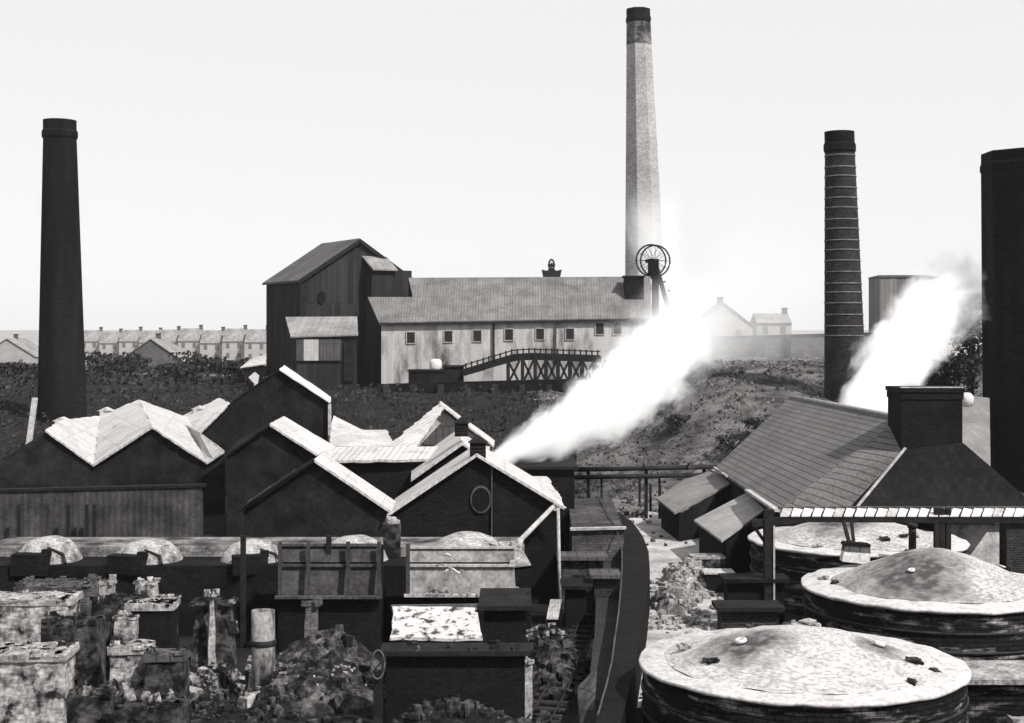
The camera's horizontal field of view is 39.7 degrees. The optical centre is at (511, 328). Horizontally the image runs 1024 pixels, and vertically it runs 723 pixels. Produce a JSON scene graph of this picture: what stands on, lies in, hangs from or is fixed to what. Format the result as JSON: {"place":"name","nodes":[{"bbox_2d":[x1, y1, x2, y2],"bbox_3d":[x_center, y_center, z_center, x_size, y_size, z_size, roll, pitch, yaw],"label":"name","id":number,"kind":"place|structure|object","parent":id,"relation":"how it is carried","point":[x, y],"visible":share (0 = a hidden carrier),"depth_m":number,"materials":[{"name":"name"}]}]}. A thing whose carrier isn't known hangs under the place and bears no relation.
{"place":"outdoors","nodes":[
{"label":"outdoors","id":0,"kind":"place"},
{"bbox_2d":[14,574,101,617],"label":"brick pier","id":1,"kind":"structure","parent":0,"point":[89,585],"depth_m":54.65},
{"bbox_2d":[329,416,394,462],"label":"white shed","id":2,"kind":"structure","parent":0,"point":[343,433],"depth_m":86.84,"materials":[{"name":"brick"}]},
{"bbox_2d":[0,330,1015,722],"bbox_3d":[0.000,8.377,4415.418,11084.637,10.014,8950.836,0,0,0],"label":"ground","id":3,"kind":"structure","parent":0,"point":[214,526],"depth_m":139.81,"materials":[{"name":"soil"}]},
{"bbox_2d":[0,334,38,371],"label":"end house","id":4,"kind":"structure","parent":3,"relation":"on","point":[17,349],"depth_m":330.00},
{"bbox_2d":[0,642,80,722],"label":"brick pier","id":5,"kind":"structure","parent":3,"relation":"on","point":[34,690],"depth_m":43.53,"materials":[{"name":"stone"}]},
{"bbox_2d":[0,590,83,644],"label":"brick pier","id":6,"kind":"structure","parent":3,"relation":"on","point":[22,616],"depth_m":50.02,"materials":[{"name":"stone"}]},
{"bbox_2d":[37,118,86,422],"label":"factory chimney","id":7,"kind":"object","parent":3,"relation":"on","point":[61,372],"visible":0.93,"depth_m":148.26,"materials":[{"name":"brick"}]},
{"bbox_2d":[40,611,106,687],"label":"brick pier","id":8,"kind":"structure","parent":3,"relation":"on","point":[89,634],"depth_m":47.04,"materials":[{"name":"stone"}]},
{"bbox_2d":[66,684,116,722],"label":"brick pier","id":9,"kind":"structure","parent":3,"relation":"on","point":[98,705],"depth_m":44.02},
{"bbox_2d":[0,483,206,540],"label":"corrugated screen","id":10,"kind":"object","parent":3,"relation":"on","point":[166,510],"visible":0.79,"depth_m":80.00,"materials":[{"name":"metal"}]},
{"bbox_2d":[85,351,128,375],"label":"thicket","id":11,"kind":"object","parent":3,"relation":"on","point":[108,363],"visible":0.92,"depth_m":213.79,"materials":[{"name":"grey plant"}]},
{"bbox_2d":[99,328,122,354],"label":"terrace house","id":12,"kind":"structure","parent":3,"relation":"on","point":[108,342],"depth_m":441.00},
{"bbox_2d":[0,398,229,514],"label":"saw tooth shed","id":13,"kind":"structure","parent":3,"relation":"on","point":[170,447],"depth_m":99.00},
{"bbox_2d":[91,590,148,680],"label":"brick pier","id":14,"kind":"structure","parent":3,"relation":"on","point":[107,606],"depth_m":52.29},
{"bbox_2d":[112,611,139,641],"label":"brick pier","id":15,"kind":"structure","parent":3,"relation":"on","point":[126,628],"depth_m":48.52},
{"bbox_2d":[119,327,142,354],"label":"terrace house","id":16,"kind":"structure","parent":3,"relation":"on","point":[129,341],"depth_m":437.00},
{"bbox_2d":[107,639,156,702],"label":"brick pier","id":17,"kind":"structure","parent":3,"relation":"on","point":[127,665],"depth_m":46.01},
{"bbox_2d":[0,362,271,392],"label":"allotment scrub","id":18,"kind":"object","parent":3,"relation":"on","point":[99,378],"visible":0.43,"depth_m":201.84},
{"bbox_2d":[1,588,293,707],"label":"masonry rubble","id":19,"kind":"object","parent":3,"relation":"on","point":[210,676],"visible":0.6,"depth_m":49.41,"materials":[{"name":"stone"}]},
{"bbox_2d":[115,696,187,722],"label":"brick pier","id":20,"kind":"structure","parent":3,"relation":"on","point":[174,710],"depth_m":43.05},
{"bbox_2d":[124,597,180,647],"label":"brick pier","id":21,"kind":"structure","parent":3,"relation":"on","point":[158,620],"depth_m":51.02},
{"bbox_2d":[124,333,191,372],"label":"gabled house","id":22,"kind":"structure","parent":3,"relation":"on","point":[158,349],"depth_m":285.00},
{"bbox_2d":[142,647,191,722],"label":"brick pier","id":23,"kind":"structure","parent":3,"relation":"on","point":[167,669],"depth_m":45.51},
{"bbox_2d":[155,362,201,383],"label":"thicket","id":24,"kind":"object","parent":3,"relation":"on","point":[177,370],"visible":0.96,"depth_m":198.39,"materials":[{"name":"black plant"}]},
{"bbox_2d":[178,325,202,355],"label":"terrace house","id":25,"kind":"structure","parent":3,"relation":"on","point":[189,338],"depth_m":397.17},
{"bbox_2d":[167,350,226,376],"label":"thicket","id":26,"kind":"object","parent":3,"relation":"on","point":[197,359],"visible":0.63,"depth_m":212.90,"materials":[{"name":"grey plant"}]},
{"bbox_2d":[204,588,219,664],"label":"brick pier","id":27,"kind":"structure","parent":3,"relation":"on","point":[211,639],"depth_m":54.05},
{"bbox_2d":[200,327,224,362],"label":"terrace house","id":28,"kind":"structure","parent":3,"relation":"on","point":[210,343],"depth_m":394.00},
{"bbox_2d":[188,596,238,666],"bbox_3d":[-11.604,11.711,55.201,1.824,2.578,1.547,0,0,0],"label":"brick heap","id":29,"kind":"object","parent":3,"relation":"on","point":[226,650],"visible":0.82,"depth_m":54.63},
{"bbox_2d":[201,408,226,496],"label":"valley shed","id":30,"kind":"structure","parent":3,"relation":"on","point":[215,431],"depth_m":108.00,"materials":[{"name":"wood"}]},
{"bbox_2d":[204,358,255,380],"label":"thicket","id":31,"kind":"object","parent":3,"relation":"on","point":[231,365],"visible":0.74,"depth_m":203.66,"materials":[{"name":"grey plant"}]},
{"bbox_2d":[222,325,247,361],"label":"terrace house","id":32,"kind":"structure","parent":3,"relation":"on","point":[233,340],"depth_m":391.00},
{"bbox_2d":[240,535,245,647],"bbox_3d":[-10.957,10.718,57.800,0.200,4.564,0.200,0,0,0],"label":"kiln post","id":33,"kind":"object","parent":3,"relation":"on","point":[242,591],"visible":1,"depth_m":57.70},
{"bbox_2d":[244,329,265,360],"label":"terrace house","id":34,"kind":"structure","parent":3,"relation":"on","point":[255,343],"depth_m":388.00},
{"bbox_2d":[240,354,269,387],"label":"pale roofed hut","id":35,"kind":"object","parent":3,"relation":"on","point":[257,361],"visible":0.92,"depth_m":190.30,"materials":[{"name":"brick"}]},
{"bbox_2d":[0,537,523,636],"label":"kiln battery","id":36,"kind":"object","parent":3,"relation":"on","point":[198,570],"visible":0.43,"depth_m":59.80,"materials":[{"name":"brick"}]},
{"bbox_2d":[11,536,83,575],"bbox_3d":[-20.037,9.702,61.237,2.932,1.414,3.231,0,0,0],"label":"kiln","id":37,"kind":"object","parent":36,"relation":"on","point":[37,556],"visible":0.98,"depth_m":60.23,"materials":[{"name":"brick"}]},
{"bbox_2d":[106,538,183,575],"bbox_3d":[-15.752,9.745,61.234,3.054,1.244,3.365,0,0,9],"label":"kiln","id":38,"kind":"object","parent":36,"relation":"on","point":[135,557],"visible":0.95,"depth_m":60.12,"materials":[{"name":"brick"}]},
{"bbox_2d":[220,538,277,575],"bbox_3d":[-11.209,9.745,61.248,2.810,1.244,3.096,0,0,-18],"label":"kiln","id":39,"kind":"object","parent":36,"relation":"on","point":[261,552],"visible":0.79,"depth_m":60.40,"materials":[{"name":"brick"}]},
{"bbox_2d":[432,531,498,545],"bbox_3d":[-1.807,9.645,61.222,3.787,1.640,4.173,0,0,-36],"label":"kiln","id":40,"kind":"object","parent":36,"relation":"on","point":[469,538],"visible":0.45,"depth_m":60.70,"materials":[{"name":"brick"}]},
{"bbox_2d":[250,608,276,688],"bbox_3d":[-8.777,11.468,50.000,0.940,3.094,0.940,0,0,0],"label":"broken cylinder","id":41,"kind":"object","parent":3,"relation":"on","point":[263,641],"visible":0.81,"depth_m":49.65,"materials":[{"name":"stone"}]},
{"bbox_2d":[0,383,551,466],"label":"slope brambles","id":42,"kind":"object","parent":3,"relation":"on","point":[335,395],"visible":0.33,"depth_m":161.35,"materials":[{"name":"plant"}]},
{"bbox_2d":[227,365,334,451],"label":"tall dark shed","id":43,"kind":"structure","parent":3,"relation":"on","point":[290,393],"depth_m":88.00,"materials":[{"name":"wood"}]},
{"bbox_2d":[237,662,385,715],"bbox_3d":[-7.059,12.481,50.500,5.673,1.339,5.760,0,0,0],"label":"rubble heap","id":44,"kind":"object","parent":3,"relation":"on","point":[312,704],"visible":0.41,"depth_m":48.81,"materials":[{"name":"stone"}]},
{"bbox_2d":[301,597,322,637],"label":"brick pier","id":45,"kind":"structure","parent":3,"relation":"on","point":[311,627],"depth_m":54.05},
{"bbox_2d":[236,452,395,536],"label":"front gable shed","id":46,"kind":"structure","parent":3,"relation":"on","point":[322,494],"depth_m":67.10,"materials":[{"name":"brick"}]},
{"bbox_2d":[285,316,357,389],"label":"lean to annexe","id":47,"kind":"structure","parent":3,"relation":"on","point":[322,352],"depth_m":187.15,"materials":[{"name":"wood"}]},
{"bbox_2d":[276,627,381,670],"bbox_3d":[-7.089,12.314,54.000,4.412,1.672,5.760,0,0,0],"label":"rubble heap","id":48,"kind":"object","parent":3,"relation":"on","point":[306,647],"visible":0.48,"depth_m":53.31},
{"bbox_2d":[275,541,385,653],"bbox_3d":[-7.372,10.812,57.600,4.418,4.377,2.800,0,0,0],"label":"kiln casing","id":49,"kind":"object","parent":3,"relation":"on","point":[347,586],"visible":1,"depth_m":57.07,"materials":[{"name":"metal"}]},
{"bbox_2d":[262,238,412,383],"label":"winding house","id":50,"kind":"structure","parent":3,"relation":"on","point":[342,278],"depth_m":204.22,"materials":[{"name":"wood"}]},
{"bbox_2d":[227,416,489,536],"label":"white roofed range","id":51,"kind":"structure","parent":3,"relation":"on","point":[264,458],"depth_m":80.00,"materials":[{"name":"brick"}]},
{"bbox_2d":[109,592,641,722],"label":"sooty litter","id":52,"kind":"object","parent":3,"relation":"on","point":[485,712],"visible":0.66,"depth_m":47.33,"materials":[{"name":"stone"}]},
{"bbox_2d":[190,624,591,722],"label":"masonry rubble","id":53,"kind":"object","parent":3,"relation":"on","point":[323,666],"visible":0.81,"depth_m":49.40,"materials":[{"name":"stone"}]},
{"bbox_2d":[383,516,402,558],"bbox_3d":[-5.238,10.622,62.000,0.866,4.756,0.839,0,0,-7],"label":"valley stack","id":54,"kind":"object","parent":3,"relation":"on","point":[392,537],"visible":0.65,"depth_m":61.65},
{"bbox_2d":[407,365,464,382],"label":"trackside hut","id":55,"kind":"object","parent":3,"relation":"on","point":[450,373],"visible":0.71,"depth_m":182.00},
{"bbox_2d":[390,603,482,642],"bbox_3d":[-2.665,11.423,49.665,3.324,3.154,2.269,0,0,0],"label":"mottled roof hut","id":56,"kind":"object","parent":3,"relation":"on","point":[440,623],"visible":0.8,"depth_m":49.48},
{"bbox_2d":[411,432,470,483],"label":"gable shed","id":57,"kind":"structure","parent":3,"relation":"on","point":[451,447],"depth_m":76.26,"materials":[{"name":"brick"}]},
{"bbox_2d":[393,401,494,451],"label":"white gabled shed","id":58,"kind":"structure","parent":3,"relation":"on","point":[435,425],"depth_m":95.80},
{"bbox_2d":[379,643,530,722],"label":"coal bunker","id":59,"kind":"object","parent":3,"relation":"on","point":[484,672],"visible":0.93,"depth_m":46.50,"materials":[{"name":"brick"}]},
{"bbox_2d":[404,544,514,642],"bbox_3d":[-2.072,10.860,57.600,4.513,4.281,2.800,0,0,0],"label":"kiln casing","id":60,"kind":"object","parent":3,"relation":"on","point":[480,566],"visible":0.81,"depth_m":57.28,"materials":[{"name":"metal"}]},
{"bbox_2d":[404,704,517,722],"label":"rubble heap","id":61,"kind":"object","parent":3,"relation":"on","point":[477,718],"visible":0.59,"depth_m":43.68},
{"bbox_2d":[370,649,385,722],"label":"iron hoop","id":62,"kind":"object","parent":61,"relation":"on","point":[377,676],"visible":1,"depth_m":46.05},
{"bbox_2d":[387,448,563,603],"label":"front gable shed","id":63,"kind":"structure","parent":3,"relation":"on","point":[492,494],"depth_m":67.00,"materials":[{"name":"brick"}]},
{"bbox_2d":[377,377,630,393],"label":"retaining wall","id":64,"kind":"structure","parent":3,"relation":"on","point":[579,385],"depth_m":176.90,"materials":[{"name":"brick"}]},
{"bbox_2d":[478,588,531,642],"bbox_3d":[-0.247,11.411,51.950,1.904,3.177,3.500,0,0,0],"label":"dark bunker","id":65,"kind":"object","parent":3,"relation":"on","point":[504,609],"visible":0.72,"depth_m":50.50,"materials":[{"name":"brick"}]},
{"bbox_2d":[364,276,651,386],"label":"long shed","id":66,"kind":"structure","parent":3,"relation":"on","point":[456,320],"depth_m":190.00,"materials":[{"name":"metal"}]},
{"bbox_2d":[622,275,645,298],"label":"roof turret","id":67,"kind":"object","parent":66,"relation":"on","point":[633,285],"visible":0.9,"depth_m":192.80,"materials":[{"name":"brick"}]},
{"bbox_2d":[498,540,530,628],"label":"loading slab","id":68,"kind":"structure","parent":3,"relation":"on","point":[522,568],"depth_m":58.30,"materials":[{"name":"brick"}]},
{"bbox_2d":[494,438,540,459],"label":"engine shed","id":69,"kind":"structure","parent":3,"relation":"on","point":[516,448],"depth_m":84.00,"materials":[{"name":"brick"}]},
{"bbox_2d":[463,348,606,379],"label":"timber gantry","id":70,"kind":"object","parent":3,"relation":"on","point":[546,357],"visible":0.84,"depth_m":179.95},
{"bbox_2d":[506,456,577,550],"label":"engine shed","id":71,"kind":"structure","parent":3,"relation":"on","point":[558,471],"depth_m":80.00,"materials":[{"name":"brick"}]},
{"bbox_2d":[534,432,567,455],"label":"pump house","id":72,"kind":"structure","parent":3,"relation":"on","point":[550,442],"depth_m":90.00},
{"bbox_2d":[527,637,578,685],"bbox_3d":[1.322,12.465,55.000,2.808,1.370,7.200,0,0,0],"label":"rubble heap","id":73,"kind":"object","parent":3,"relation":"on","point":[537,673],"visible":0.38,"depth_m":52.99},
{"bbox_2d":[527,485,594,722],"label":"siding track","id":74,"kind":"structure","parent":3,"relation":"on","point":[549,717],"depth_m":51.18,"materials":[{"name":"metal"}]},
{"bbox_2d":[560,578,591,627],"bbox_3d":[2.787,12.055,62.150,1.290,1.891,1.900,0,0,0],"label":"ash bin","id":75,"kind":"object","parent":3,"relation":"on","point":[575,589],"visible":1,"depth_m":61.50,"materials":[{"name":"metal"}]},
{"bbox_2d":[556,551,607,607],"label":"stone bench","id":76,"kind":"object","parent":3,"relation":"on","point":[576,564],"visible":0.57,"depth_m":66.00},
{"bbox_2d":[569,498,625,559],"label":"brick platform","id":77,"kind":"structure","parent":3,"relation":"on","point":[592,527],"depth_m":72.86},
{"bbox_2d":[588,569,621,624],"bbox_3d":[4.089,11.863,62.550,1.376,2.274,1.700,0,0,0],"label":"ash bin","id":78,"kind":"object","parent":3,"relation":"on","point":[604,582],"visible":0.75,"depth_m":62.00,"materials":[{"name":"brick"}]},
{"bbox_2d":[580,482,649,722],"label":"curved wall","id":79,"kind":"structure","parent":3,"relation":"on","point":[621,631],"depth_m":52.91,"materials":[{"name":"brick"}]},
{"bbox_2d":[577,667,596,720],"bbox_3d":[2.387,11.378,44.290,0.646,1.308,1.580,0,0,0],"label":"tilted board","id":80,"kind":"object","parent":79,"relation":"on","point":[586,688],"visible":0.97,"depth_m":44.34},
{"bbox_2d":[574,464,717,518],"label":"pipe bridge","id":81,"kind":"structure","parent":3,"relation":"on","point":[601,477],"depth_m":95.89,"materials":[{"name":"metal"}]},
{"bbox_2d":[625,7,668,359],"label":"factory chimney","id":82,"kind":"object","parent":3,"relation":"on","point":[643,224],"visible":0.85,"depth_m":243.82,"materials":[{"name":"brick"}]},
{"bbox_2d":[648,259,682,353],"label":"wheel pedestal","id":83,"kind":"object","parent":3,"relation":"on","point":[654,273],"visible":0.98,"depth_m":214.00,"materials":[{"name":"metal"}]},
{"bbox_2d":[629,510,716,707],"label":"ash yard","id":84,"kind":"structure","parent":3,"relation":"on","point":[661,555],"depth_m":80.98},
{"bbox_2d":[650,583,692,614],"bbox_3d":[7.400,12.505,66.000,2.157,1.290,4.800,0,0,0],"label":"rubble heap","id":85,"kind":"object","parent":84,"relation":"on","point":[674,606],"visible":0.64,"depth_m":64.69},
{"bbox_2d":[660,562,711,598],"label":"rubble heap","id":86,"kind":"object","parent":84,"relation":"on","point":[689,578],"visible":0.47,"depth_m":69.07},
{"bbox_2d":[657,469,729,541],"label":"lean to shed","id":87,"kind":"object","parent":3,"relation":"on","point":[677,499],"visible":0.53,"depth_m":88.83,"materials":[{"name":"wood"}]},
{"bbox_2d":[489,358,920,546],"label":"spoil lumps","id":88,"kind":"object","parent":3,"relation":"on","point":[636,514],"visible":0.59,"depth_m":128.46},
{"bbox_2d":[701,568,734,592],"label":"clay tub","id":89,"kind":"object","parent":3,"relation":"on","point":[714,582],"visible":0.47,"depth_m":68.46,"materials":[{"name":"brick"}]},
{"bbox_2d":[687,297,754,354],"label":"hilltop house","id":90,"kind":"structure","parent":3,"relation":"on","point":[719,318],"depth_m":235.00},
{"bbox_2d":[648,558,794,633],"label":"broken brick litter","id":91,"kind":"object","parent":3,"relation":"on","point":[662,620],"visible":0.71,"depth_m":64.94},
{"bbox_2d":[694,493,763,572],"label":"lean to shed","id":92,"kind":"object","parent":3,"relation":"on","point":[719,526],"visible":0.46,"depth_m":77.12,"materials":[{"name":"wood"}]},
{"bbox_2d":[711,600,784,629],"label":"kiln yard wall","id":93,"kind":"structure","parent":3,"relation":"on","point":[735,613],"depth_m":54.50,"materials":[{"name":"brick"}]},
{"bbox_2d":[718,573,790,624],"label":"kiln yard wall","id":94,"kind":"structure","parent":3,"relation":"on","point":[743,586],"depth_m":60.00,"materials":[{"name":"brick"}]},
{"bbox_2d":[750,308,791,334],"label":"square house","id":95,"kind":"structure","parent":3,"relation":"on","point":[772,323],"depth_m":250.00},
{"bbox_2d":[527,355,1023,515],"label":"bank scrub","id":96,"kind":"object","parent":3,"relation":"on","point":[707,360],"visible":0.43,"depth_m":141.36,"materials":[{"name":"plant"}]},
{"bbox_2d":[692,332,886,357],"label":"boundary wall","id":97,"kind":"structure","parent":3,"relation":"on","point":[792,346],"depth_m":180.82,"materials":[{"name":"grey brick"}]},
{"bbox_2d":[639,625,971,722],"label":"round kiln","id":98,"kind":"object","parent":3,"relation":"on","point":[791,674],"visible":1,"depth_m":40.41,"materials":[{"name":"brick"}]},
{"bbox_2d":[713,394,900,536],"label":"tiled roof shed","id":99,"kind":"structure","parent":3,"relation":"on","point":[794,450],"depth_m":79.10,"materials":[{"name":"tile"}]},
{"bbox_2d":[823,130,866,403],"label":"factory chimney","id":100,"kind":"object","parent":3,"relation":"on","point":[844,366],"visible":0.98,"depth_m":130.62,"materials":[{"name":"brick"}]},
{"bbox_2d":[748,522,969,615],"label":"round kiln","id":101,"kind":"object","parent":3,"relation":"on","point":[798,557],"visible":0.46,"depth_m":65.25,"materials":[{"name":"brick"}]},
{"bbox_2d":[750,506,1023,599],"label":"timber canopy","id":102,"kind":"object","parent":3,"relation":"on","point":[941,518],"visible":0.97,"depth_m":59.85,"materials":[{"name":"wood"}]},
{"bbox_2d":[840,520,870,563],"bbox_3d":[14.287,8.928,59.297,1.176,1.710,1.115,0,0,0],"label":"hanging skip","id":103,"kind":"object","parent":102,"relation":"hanging from","point":[852,551],"visible":0.98,"depth_m":58.80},
{"bbox_2d":[868,275,942,355],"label":"warehouse","id":104,"kind":"structure","parent":3,"relation":"on","point":[905,312],"depth_m":225.00,"materials":[{"name":"metal"}]},
{"bbox_2d":[801,548,1023,659],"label":"round kiln","id":105,"kind":"object","parent":3,"relation":"on","point":[960,605],"visible":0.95,"depth_m":51.88,"materials":[{"name":"brick"}]},
{"bbox_2d":[833,386,1023,529],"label":"tower house","id":106,"kind":"structure","parent":3,"relation":"on","point":[936,461],"depth_m":71.06,"materials":[{"name":"tile"}]},
{"bbox_2d":[890,357,979,392],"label":"tree","id":107,"kind":"object","parent":3,"relation":"on","point":[928,369],"visible":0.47,"depth_m":118.32,"materials":[{"name":"black plant"}]},
{"bbox_2d":[941,320,981,394],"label":"tree","id":108,"kind":"object","parent":3,"relation":"on","point":[963,359],"visible":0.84,"depth_m":129.03,"materials":[{"name":"black plant"}]},
{"bbox_2d":[942,291,981,344],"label":"tree","id":109,"kind":"object","parent":3,"relation":"on","point":[972,297],"visible":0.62,"depth_m":159.59,"materials":[{"name":"grey plant"}]},
{"bbox_2d":[951,523,998,566],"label":"pale wall","id":110,"kind":"structure","parent":3,"relation":"on","point":[982,539],"depth_m":74.20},
{"bbox_2d":[961,660,1023,722],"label":"kiln ledge","id":111,"kind":"object","parent":3,"relation":"on","point":[995,690],"visible":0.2,"depth_m":46.00,"materials":[{"name":"stone"}]},
{"bbox_2d":[980,147,1023,492],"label":"factory chimney","id":112,"kind":"object","parent":3,"relation":"on","point":[1002,214],"visible":0.89,"depth_m":110.02,"materials":[{"name":"brick"}]},
{"bbox_2d":[0,0,1023,329],"label":"sky","id":113,"kind":"structure","parent":0,"point":[220,143],"materials":[{"name":"white"}]},
{"bbox_2d":[962,396,990,465],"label":"roof","id":114,"kind":"structure","parent":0,"point":[976,427],"depth_m":104.60,"materials":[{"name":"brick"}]},
{"bbox_2d":[999,513,1023,573],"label":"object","id":115,"kind":"structure","parent":0,"point":[1011,544],"depth_m":68.00,"materials":[{"name":"brick"}]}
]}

